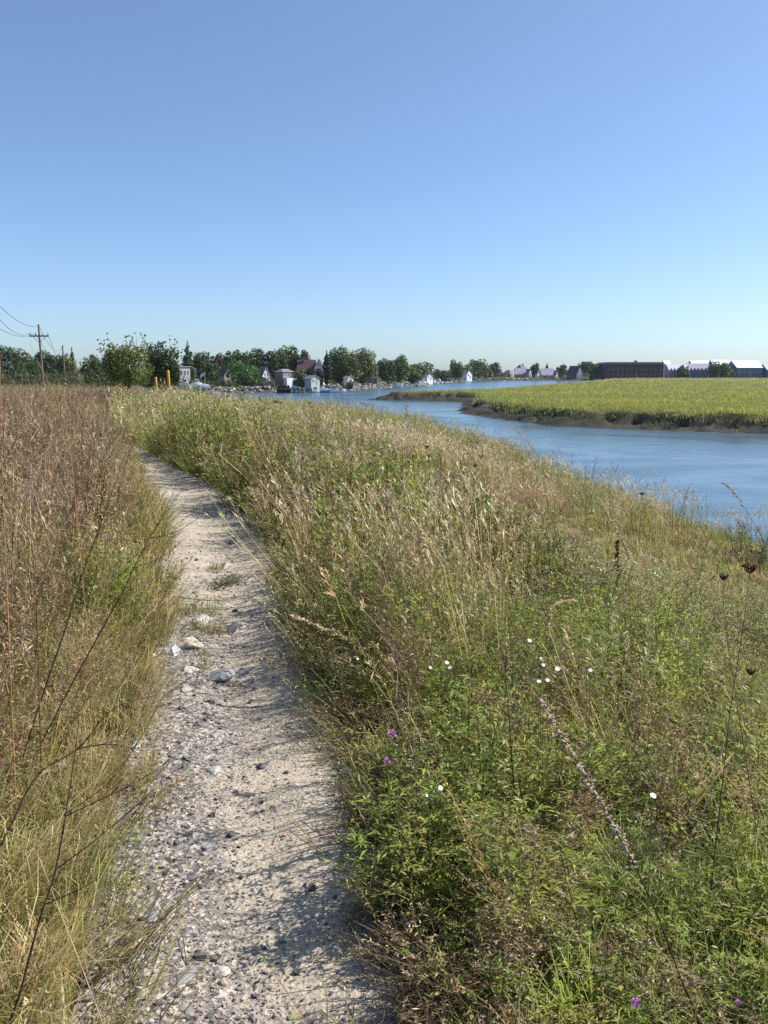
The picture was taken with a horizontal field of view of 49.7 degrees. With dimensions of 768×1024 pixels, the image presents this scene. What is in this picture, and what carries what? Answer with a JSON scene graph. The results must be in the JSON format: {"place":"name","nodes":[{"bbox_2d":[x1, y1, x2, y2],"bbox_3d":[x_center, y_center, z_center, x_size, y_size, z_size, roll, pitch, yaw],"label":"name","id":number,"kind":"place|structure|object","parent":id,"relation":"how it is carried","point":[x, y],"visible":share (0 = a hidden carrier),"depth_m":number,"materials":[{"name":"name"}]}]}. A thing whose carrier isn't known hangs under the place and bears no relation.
{"place":"outdoors","nodes":[
{"label":"outdoors","id":0,"kind":"place"},
{"bbox_2d":[71,443,414,1023],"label":"path","id":1,"kind":"structure","parent":0,"point":[193,494],"depth_m":2.99,"materials":[{"name":"gravel"}]},
{"bbox_2d":[146,643,187,656],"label":"paper litter","id":2,"kind":"object","parent":1,"relation":"on","point":[173,646],"visible":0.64,"depth_m":4.80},
{"bbox_2d":[176,967,196,986],"bbox_3d":[-0.540,1.260,2.246,0.042,0.012,0.089,-3,3,15],"label":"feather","id":3,"kind":"object","parent":1,"relation":"on","point":[192,971],"visible":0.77,"depth_m":2.24,"materials":[{"name":"white"}]},
{"bbox_2d":[177,637,202,648],"bbox_3d":[-1.141,0.784,4.935,0.148,0.074,0.198,4,11,24],"label":"stone","id":4,"kind":"object","parent":1,"relation":"on","point":[192,643],"visible":0.84,"depth_m":4.89,"materials":[{"name":"stone"}]},
{"bbox_2d":[192,614,208,626],"bbox_3d":[-1.200,0.722,5.425,0.109,0.086,0.233,2,14,-12],"label":"stone","id":5,"kind":"object","parent":1,"relation":"on","point":[199,618],"visible":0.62,"depth_m":5.39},
{"bbox_2d":[193,647,219,668],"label":"path weed","id":6,"kind":"object","parent":1,"relation":"on","point":[208,656],"visible":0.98,"depth_m":4.59,"materials":[{"name":"green plant"}]},
{"bbox_2d":[176,588,238,618],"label":"path weed","id":7,"kind":"object","parent":1,"relation":"on","point":[200,609],"visible":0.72,"depth_m":5.66,"materials":[{"name":"green plant"}]},
{"bbox_2d":[177,602,238,637],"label":"path weed","id":8,"kind":"object","parent":1,"relation":"on","point":[204,625],"visible":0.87,"depth_m":5.28,"materials":[{"name":"green plant"}]},
{"bbox_2d":[212,966,230,978],"bbox_3d":[-0.449,1.265,2.281,0.042,0.028,0.058,-8,12,-39],"label":"stone","id":9,"kind":"object","parent":1,"relation":"on","point":[215,972],"visible":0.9,"depth_m":2.27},
{"bbox_2d":[209,668,234,681],"bbox_3d":[-0.885,0.892,4.481,0.164,0.064,0.144,-7,14,-16],"label":"stone","id":10,"kind":"object","parent":1,"relation":"on","point":[223,675],"visible":0.88,"depth_m":4.46,"materials":[{"name":"stone"}]},
{"bbox_2d":[195,572,255,588],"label":"path weed","id":11,"kind":"object","parent":1,"relation":"on","point":[222,583],"visible":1,"depth_m":6.42,"materials":[{"name":"green plant"}]},
{"bbox_2d":[227,621,250,635],"bbox_3d":[-0.931,0.748,5.346,0.162,0.074,0.255,-4,12,6],"label":"stone","id":12,"kind":"object","parent":1,"relation":"on","point":[241,627],"visible":0.91,"depth_m":5.29,"materials":[{"name":"stone"}]},
{"bbox_2d":[0,373,767,1023],"bbox_3d":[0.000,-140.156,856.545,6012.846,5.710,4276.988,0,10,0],"label":"ground","id":13,"kind":"structure","parent":0,"point":[604,831],"depth_m":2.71,"materials":[{"name":"plant"}]},
{"bbox_2d":[0,353,16,821],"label":"dry stalk","id":14,"kind":"object","parent":13,"relation":"on","point":[7,590],"visible":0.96,"depth_m":2.63,"materials":[{"name":"plant"}]},
{"bbox_2d":[0,345,33,383],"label":"broadleaf tree","id":15,"kind":"object","parent":13,"relation":"on","point":[9,356],"visible":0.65,"depth_m":181.12,"materials":[{"name":"green plant"}]},
{"bbox_2d":[11,359,44,384],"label":"broadleaf tree","id":16,"kind":"object","parent":13,"relation":"on","point":[25,365],"visible":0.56,"depth_m":161.89,"materials":[{"name":"green plant"}]},
{"bbox_2d":[12,485,59,833],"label":"dry stalk","id":17,"kind":"object","parent":13,"relation":"on","point":[37,641],"visible":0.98,"depth_m":2.83,"materials":[{"name":"plant"}]},
{"bbox_2d":[29,324,48,391],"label":"utility pole","id":18,"kind":"object","parent":13,"relation":"on","point":[40,351],"visible":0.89,"depth_m":98.02,"materials":[{"name":"brown wood"}]},
{"bbox_2d":[34,350,60,381],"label":"broadleaf tree","id":19,"kind":"object","parent":13,"relation":"on","point":[47,359],"visible":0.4,"depth_m":187.21,"materials":[{"name":"green plant"}]},
{"bbox_2d":[0,829,102,1023],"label":"dry stalk","id":20,"kind":"object","parent":13,"relation":"on","point":[65,926],"visible":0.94,"depth_m":1.88,"materials":[{"name":"plant"}]},
{"bbox_2d":[26,344,97,749],"bbox_3d":[-1.307,0.162,3.467,0.116,1.736,0.583,-9,13,-42],"label":"dry stalk","id":21,"kind":"object","parent":13,"relation":"on","point":[78,534],"visible":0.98,"depth_m":3.43,"materials":[{"name":"plant"}]},
{"bbox_2d":[3,449,127,825],"bbox_3d":[-1.154,0.447,3.068,0.056,1.297,0.744,4,11,24],"label":"dry stalk","id":22,"kind":"object","parent":13,"relation":"on","point":[49,675],"visible":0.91,"depth_m":3.01,"materials":[{"name":"plant"}]},
{"bbox_2d":[56,353,83,385],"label":"broadleaf tree","id":23,"kind":"object","parent":13,"relation":"on","point":[67,361],"visible":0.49,"depth_m":176.51,"materials":[{"name":"green plant"}]},
{"bbox_2d":[0,688,168,846],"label":"dry stalk","id":24,"kind":"object","parent":13,"relation":"on","point":[88,737],"visible":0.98,"depth_m":2.23,"materials":[{"name":"plant"}]},
{"bbox_2d":[78,357,102,386],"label":"broadleaf tree","id":25,"kind":"object","parent":13,"relation":"on","point":[84,369],"visible":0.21,"depth_m":196.25,"materials":[{"name":"green plant"}]},
{"bbox_2d":[63,376,119,412],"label":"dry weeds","id":26,"kind":"object","parent":13,"relation":"on","point":[99,394],"visible":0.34,"depth_m":33.73,"materials":[{"name":"plant"}]},
{"bbox_2d":[0,385,184,956],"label":"leafy weeds","id":27,"kind":"object","parent":13,"relation":"on","point":[140,655],"visible":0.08,"depth_m":4.66,"materials":[{"name":"green plant"}]},
{"bbox_2d":[0,373,186,1023],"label":"dry weeds","id":28,"kind":"object","parent":13,"relation":"on","point":[28,428],"visible":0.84,"depth_m":4.77,"materials":[{"name":"plant"}]},
{"bbox_2d":[9,720,184,1023],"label":"dry stalk","id":29,"kind":"object","parent":13,"relation":"on","point":[26,968],"visible":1,"depth_m":1.87,"materials":[{"name":"plant"}]},
{"bbox_2d":[86,359,111,388],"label":"broadleaf tree","id":30,"kind":"object","parent":13,"relation":"on","point":[91,366],"visible":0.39,"depth_m":186.91,"materials":[{"name":"green plant"}]},
{"bbox_2d":[20,468,199,785],"bbox_3d":[-1.003,0.485,2.997,0.749,1.247,0.247,-7,12,-37],"label":"dry stalk","id":31,"kind":"object","parent":13,"relation":"on","point":[115,605],"visible":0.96,"depth_m":3.06,"materials":[{"name":"plant"}]},
{"bbox_2d":[37,528,198,640],"bbox_3d":[-1.578,0.459,4.955,0.922,0.786,0.926,-4,11,-24],"label":"leafy bush","id":32,"kind":"object","parent":13,"relation":"on","point":[118,592],"visible":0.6,"depth_m":4.83,"materials":[{"name":"green plant"}]},
{"bbox_2d":[96,332,154,390],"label":"broadleaf tree","id":33,"kind":"object","parent":13,"relation":"on","point":[116,367],"visible":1,"depth_m":74.21,"materials":[{"name":"green plant"}]},
{"bbox_2d":[141,342,171,390],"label":"broadleaf tree","id":34,"kind":"object","parent":13,"relation":"on","point":[151,381],"visible":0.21,"depth_m":147.14,"materials":[{"name":"green plant"}]},
{"bbox_2d":[148,335,182,390],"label":"broadleaf tree","id":35,"kind":"object","parent":13,"relation":"on","point":[157,359],"visible":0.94,"depth_m":97.94,"materials":[{"name":"green plant"}]},
{"bbox_2d":[141,413,196,455],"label":"leafy bush","id":36,"kind":"object","parent":13,"relation":"on","point":[166,439],"visible":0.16,"depth_m":16.40,"materials":[{"name":"green plant"}]},
{"bbox_2d":[174,366,190,383],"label":"house","id":37,"kind":"structure","parent":13,"relation":"on","point":[185,370],"depth_m":242.70,"materials":[{"name":"white wood"}]},
{"bbox_2d":[181,341,195,380],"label":"conifer tree","id":38,"kind":"object","parent":13,"relation":"on","point":[186,360],"visible":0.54,"depth_m":256.93,"materials":[{"name":"green plant"}]},
{"bbox_2d":[190,351,210,380],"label":"broadleaf tree","id":39,"kind":"object","parent":13,"relation":"on","point":[198,361],"visible":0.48,"depth_m":262.38,"materials":[{"name":"green plant"}]},
{"bbox_2d":[201,360,220,383],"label":"broadleaf tree","id":40,"kind":"object","parent":13,"relation":"on","point":[210,370],"visible":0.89,"depth_m":250.61,"materials":[{"name":"green plant"}]},
{"bbox_2d":[209,354,225,381],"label":"broadleaf tree","id":41,"kind":"object","parent":13,"relation":"on","point":[220,362],"visible":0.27,"depth_m":256.94,"materials":[{"name":"green plant"}]},
{"bbox_2d":[215,350,236,369],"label":"broadleaf tree","id":42,"kind":"object","parent":13,"relation":"on","point":[228,359],"visible":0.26,"depth_m":273.86,"materials":[{"name":"green plant"}]},
{"bbox_2d":[232,349,249,379],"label":"broadleaf tree","id":43,"kind":"object","parent":13,"relation":"on","point":[238,356],"visible":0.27,"depth_m":277.54,"materials":[{"name":"green plant"}]},
{"bbox_2d":[224,360,261,385],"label":"broadleaf tree","id":44,"kind":"object","parent":13,"relation":"on","point":[251,374],"visible":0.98,"depth_m":234.84,"materials":[{"name":"green plant"}]},
{"bbox_2d":[242,348,262,370],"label":"broadleaf tree","id":45,"kind":"object","parent":13,"relation":"on","point":[256,358],"visible":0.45,"depth_m":280.95,"materials":[{"name":"green plant"}]},
{"bbox_2d":[208,438,306,510],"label":"leafy bush","id":46,"kind":"object","parent":13,"relation":"on","point":[243,482],"visible":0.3,"depth_m":9.85,"materials":[{"name":"green plant"}]},
{"bbox_2d":[254,347,272,374],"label":"broadleaf tree","id":47,"kind":"object","parent":13,"relation":"on","point":[265,357],"visible":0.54,"depth_m":282.72,"materials":[{"name":"green plant"}]},
{"bbox_2d":[259,366,273,385],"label":"house","id":48,"kind":"structure","parent":13,"relation":"on","point":[265,374],"depth_m":239.59,"materials":[{"name":"white wood"}]},
{"bbox_2d":[267,348,286,381],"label":"broadleaf tree","id":49,"kind":"object","parent":13,"relation":"on","point":[278,360],"visible":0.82,"depth_m":280.40,"materials":[{"name":"green plant"}]},
{"bbox_2d":[274,369,297,388],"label":"house","id":50,"kind":"structure","parent":13,"relation":"on","point":[284,376],"depth_m":238.32,"materials":[{"name":"white wood"}]},
{"bbox_2d":[277,345,299,369],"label":"broadleaf tree","id":51,"kind":"object","parent":13,"relation":"on","point":[288,353],"visible":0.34,"depth_m":283.66,"materials":[{"name":"green plant"}]},
{"bbox_2d":[1,365,589,388],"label":"shore scrub","id":52,"kind":"object","parent":13,"relation":"on","point":[220,381],"visible":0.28,"depth_m":155.44,"materials":[{"name":"green plant"}]},
{"bbox_2d":[293,369,305,389],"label":"broadleaf tree","id":53,"kind":"object","parent":13,"relation":"on","point":[300,383],"visible":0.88,"depth_m":239.06,"materials":[{"name":"green plant"}]},
{"bbox_2d":[289,349,310,374],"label":"broadleaf tree","id":54,"kind":"object","parent":13,"relation":"on","point":[293,362],"visible":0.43,"depth_m":279.07,"materials":[{"name":"green plant"}]},
{"bbox_2d":[297,357,315,375],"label":"house","id":55,"kind":"structure","parent":13,"relation":"on","point":[302,364],"depth_m":255.77,"materials":[{"name":"brick"}]},
{"bbox_2d":[304,375,320,391],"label":"shed","id":56,"kind":"structure","parent":13,"relation":"on","point":[311,381],"depth_m":237.10,"materials":[{"name":"white wood"}]},
{"bbox_2d":[305,366,324,387],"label":"broadleaf tree","id":57,"kind":"object","parent":13,"relation":"on","point":[319,373],"visible":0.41,"depth_m":245.93,"materials":[{"name":"green plant"}]},
{"bbox_2d":[322,350,331,387],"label":"cypress tree","id":58,"kind":"object","parent":13,"relation":"on","point":[326,368],"visible":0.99,"depth_m":247.99,"materials":[{"name":"green plant"}]},
{"bbox_2d":[328,345,351,383],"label":"broadleaf tree","id":59,"kind":"object","parent":13,"relation":"on","point":[336,360],"visible":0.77,"depth_m":269.44,"materials":[{"name":"green plant"}]},
{"bbox_2d":[289,614,400,684],"bbox_3d":[-0.144,0.737,4.125,0.702,0.415,0.060,3,10,17],"label":"flower spike","id":60,"kind":"object","parent":13,"relation":"on","point":[305,621],"visible":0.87,"depth_m":4.14,"materials":[{"name":"plant"}]},
{"bbox_2d":[163,377,535,392],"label":"shore rocks","id":61,"kind":"object","parent":13,"relation":"on","point":[360,385],"visible":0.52,"depth_m":277.13,"materials":[{"name":"stone"}]},
{"bbox_2d":[337,357,362,383],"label":"broadleaf tree","id":62,"kind":"object","parent":13,"relation":"on","point":[350,369],"visible":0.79,"depth_m":268.06,"materials":[{"name":"green plant"}]},
{"bbox_2d":[349,347,378,383],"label":"broadleaf tree","id":63,"kind":"object","parent":13,"relation":"on","point":[364,357],"visible":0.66,"depth_m":285.83,"materials":[{"name":"green plant"}]},
{"bbox_2d":[0,384,767,1023],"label":"ground cover","id":64,"kind":"object","parent":13,"relation":"on","point":[24,900],"visible":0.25,"depth_m":2.98,"materials":[{"name":"green plant"}]},
{"bbox_2d":[376,358,396,382],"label":"broadleaf tree","id":65,"kind":"object","parent":13,"relation":"on","point":[385,373],"visible":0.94,"depth_m":311.02,"materials":[{"name":"green plant"}]},
{"bbox_2d":[387,729,396,823],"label":"clover flower","id":66,"kind":"object","parent":13,"relation":"on","point":[389,733],"visible":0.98,"depth_m":2.66,"materials":[{"name":"green plant"}]},
{"bbox_2d":[388,354,410,381],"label":"broadleaf tree","id":67,"kind":"object","parent":13,"relation":"on","point":[402,364],"visible":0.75,"depth_m":323.99,"materials":[{"name":"green plant"}]},
{"bbox_2d":[404,365,422,382],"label":"broadleaf tree","id":68,"kind":"object","parent":13,"relation":"on","point":[415,375],"visible":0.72,"depth_m":340.29,"materials":[{"name":"green plant"}]},
{"bbox_2d":[411,361,435,379],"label":"broadleaf tree","id":69,"kind":"object","parent":13,"relation":"on","point":[424,369],"visible":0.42,"depth_m":376.67,"materials":[{"name":"green plant"}]},
{"bbox_2d":[97,374,767,1023],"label":"green weeds","id":70,"kind":"object","parent":13,"relation":"on","point":[547,552],"visible":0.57,"depth_m":4.32,"materials":[{"name":"green plant"}]},
{"bbox_2d":[432,369,451,381],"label":"broadleaf tree","id":71,"kind":"object","parent":13,"relation":"on","point":[444,375],"visible":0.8,"depth_m":432.17,"materials":[{"name":"green plant"}]},
{"bbox_2d":[388,441,503,494],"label":"leafy bush","id":72,"kind":"object","parent":13,"relation":"on","point":[461,466],"visible":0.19,"depth_m":14.25,"materials":[{"name":"green plant"}]},
{"bbox_2d":[449,359,463,378],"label":"broadleaf tree","id":73,"kind":"object","parent":13,"relation":"on","point":[456,369],"visible":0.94,"depth_m":486.21,"materials":[{"name":"green plant"}]},
{"bbox_2d":[320,742,609,957],"bbox_3d":[0.307,1.002,2.511,0.907,0.459,0.792,6,11,33],"label":"leafy bush","id":74,"kind":"object","parent":13,"relation":"on","point":[423,832],"visible":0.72,"depth_m":2.41,"materials":[{"name":"green plant"}]},
{"bbox_2d":[466,359,490,377],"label":"broadleaf tree","id":75,"kind":"object","parent":13,"relation":"on","point":[476,365],"visible":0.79,"depth_m":545.40,"materials":[{"name":"green plant"}]},
{"bbox_2d":[344,673,660,866],"bbox_3d":[0.399,0.852,2.864,1.074,0.578,1.010,0,10,0],"label":"leafy bush","id":76,"kind":"object","parent":13,"relation":"on","point":[531,740],"visible":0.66,"depth_m":2.80,"materials":[{"name":"green plant"}]},
{"bbox_2d":[528,639,530,775],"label":"aster flower","id":77,"kind":"object","parent":13,"relation":"on","point":[529,640],"visible":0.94,"depth_m":2.86,"materials":[{"name":"green plant"}]},
{"bbox_2d":[540,657,541,803],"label":"aster flower","id":78,"kind":"object","parent":13,"relation":"on","point":[540,717],"visible":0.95,"depth_m":2.77,"materials":[{"name":"green plant"}]},
{"bbox_2d":[539,368,553,377],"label":"house","id":79,"kind":"structure","parent":13,"relation":"on","point":[544,371],"depth_m":582.63,"materials":[{"name":"white"}]},
{"bbox_2d":[546,678,549,818],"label":"aster flower","id":80,"kind":"object","parent":13,"relation":"on","point":[547,680],"visible":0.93,"depth_m":2.73,"materials":[{"name":"green plant"}]},
{"bbox_2d":[555,667,558,812],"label":"aster flower","id":81,"kind":"object","parent":13,"relation":"on","point":[557,668],"visible":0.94,"depth_m":2.78,"materials":[{"name":"green plant"}]},
{"bbox_2d":[379,377,767,432],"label":"marsh grass","id":82,"kind":"structure","parent":13,"relation":"on","point":[719,397],"depth_m":126.24,"materials":[{"name":"plant"}]},
{"bbox_2d":[566,366,583,378],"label":"house","id":83,"kind":"structure","parent":13,"relation":"on","point":[576,371],"depth_m":576.27,"materials":[{"name":"stone"}]},
{"bbox_2d":[545,599,619,829],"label":"grass stalk","id":84,"kind":"object","parent":13,"relation":"on","point":[549,615],"visible":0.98,"depth_m":3.07,"materials":[{"name":"plant"}]},
{"bbox_2d":[576,361,593,374],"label":"broadleaf tree","id":85,"kind":"object","parent":13,"relation":"on","point":[585,365],"visible":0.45,"depth_m":664.05,"materials":[{"name":"green plant"}]},
{"bbox_2d":[587,668,592,812],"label":"aster flower","id":86,"kind":"object","parent":13,"relation":"on","point":[590,670],"visible":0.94,"depth_m":2.72,"materials":[{"name":"green plant"}]},
{"bbox_2d":[587,362,601,379],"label":"broadleaf tree","id":87,"kind":"object","parent":13,"relation":"on","point":[595,367],"visible":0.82,"depth_m":563.83,"materials":[{"name":"green plant"}]},
{"bbox_2d":[612,539,620,592],"bbox_3d":[1.873,0.536,6.684,0.072,0.648,0.075,0,10,0],"label":"flower spike","id":88,"kind":"object","parent":13,"relation":"on","point":[617,554],"visible":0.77,"depth_m":6.64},
{"bbox_2d":[538,698,699,1023],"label":"flower spike","id":89,"kind":"object","parent":13,"relation":"on","point":[616,831],"visible":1,"depth_m":2.03,"materials":[{"name":"plant"}]},
{"bbox_2d":[604,511,651,624],"bbox_3d":[1.710,0.486,5.644,0.066,0.890,0.710,-4,10,-20],"label":"flower spike","id":90,"kind":"object","parent":13,"relation":"on","point":[615,528],"visible":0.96,"depth_m":5.76,"materials":[{"name":"plant"}]},
{"bbox_2d":[599,360,664,379],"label":"brick building","id":91,"kind":"structure","parent":13,"relation":"on","point":[635,369],"depth_m":552.02,"materials":[{"name":"brown brick"}]},
{"bbox_2d":[631,997,641,1023],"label":"clover flower","id":92,"kind":"object","parent":13,"relation":"on","point":[634,1001],"visible":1,"depth_m":1.64,"materials":[{"name":"purple plant"}]},
{"bbox_2d":[645,792,655,979],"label":"aster flower","id":93,"kind":"object","parent":13,"relation":"on","point":[653,795],"visible":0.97,"depth_m":2.10,"materials":[{"name":"green plant"}]},
{"bbox_2d":[665,364,689,377],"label":"warehouse","id":94,"kind":"structure","parent":13,"relation":"on","point":[671,370],"depth_m":562.34,"materials":[{"name":"metal"}]},
{"bbox_2d":[676,365,690,377],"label":"broadleaf tree","id":95,"kind":"object","parent":13,"relation":"on","point":[682,372],"visible":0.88,"depth_m":551.07,"materials":[{"name":"green plant"}]},
{"bbox_2d":[685,363,709,377],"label":"warehouse","id":96,"kind":"structure","parent":13,"relation":"on","point":[698,370],"depth_m":564.52,"materials":[{"name":"metal"}]},
{"bbox_2d":[707,361,720,377],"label":"broadleaf tree","id":97,"kind":"object","parent":13,"relation":"on","point":[713,370],"visible":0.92,"depth_m":556.20,"materials":[{"name":"green plant"}]},
{"bbox_2d":[677,668,756,902],"bbox_3d":[1.010,0.859,2.555,0.319,0.733,0.032,-6,11,-30],"label":"seedhead plant","id":98,"kind":"object","parent":13,"relation":"on","point":[750,671],"visible":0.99,"depth_m":2.54,"materials":[{"name":"plant"}]},
{"bbox_2d":[719,362,735,377],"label":"broadleaf tree","id":99,"kind":"object","parent":13,"relation":"on","point":[725,371],"visible":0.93,"depth_m":545.73,"materials":[{"name":"green plant"}]},
{"bbox_2d":[704,562,757,953],"bbox_3d":[0.990,0.709,2.411,0.045,1.082,0.391,6,12,33],"label":"seedhead plant","id":100,"kind":"object","parent":13,"relation":"on","point":[753,568],"visible":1,"depth_m":2.38,"materials":[{"name":"plant"}]},
{"bbox_2d":[719,573,764,886],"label":"seedhead plant","id":101,"kind":"object","parent":13,"relation":"on","point":[723,577],"visible":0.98,"depth_m":2.60,"materials":[{"name":"plant"}]},
{"bbox_2d":[718,505,767,566],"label":"dark shrub","id":102,"kind":"object","parent":13,"relation":"on","point":[764,558],"visible":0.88,"depth_m":12.15,"materials":[{"name":"green plant"}]},
{"bbox_2d":[729,360,763,377],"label":"warehouse","id":103,"kind":"structure","parent":13,"relation":"on","point":[747,368],"depth_m":562.65,"materials":[{"name":"metal"}]},
{"bbox_2d":[0,0,767,372],"label":"sky","id":104,"kind":"structure","parent":0,"point":[511,184],"materials":[{"name":"blue"}]},
{"bbox_2d":[199,380,767,546],"bbox_3d":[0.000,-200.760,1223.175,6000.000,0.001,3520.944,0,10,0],"label":"river","id":105,"kind":"structure","parent":0,"point":[713,461],"depth_m":59.28,"materials":[{"name":"blue liquid"}]},
{"bbox_2d":[368,389,767,433],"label":"mud bank","id":106,"kind":"structure","parent":0,"point":[623,419],"depth_m":86.01,"materials":[{"name":"soil"}]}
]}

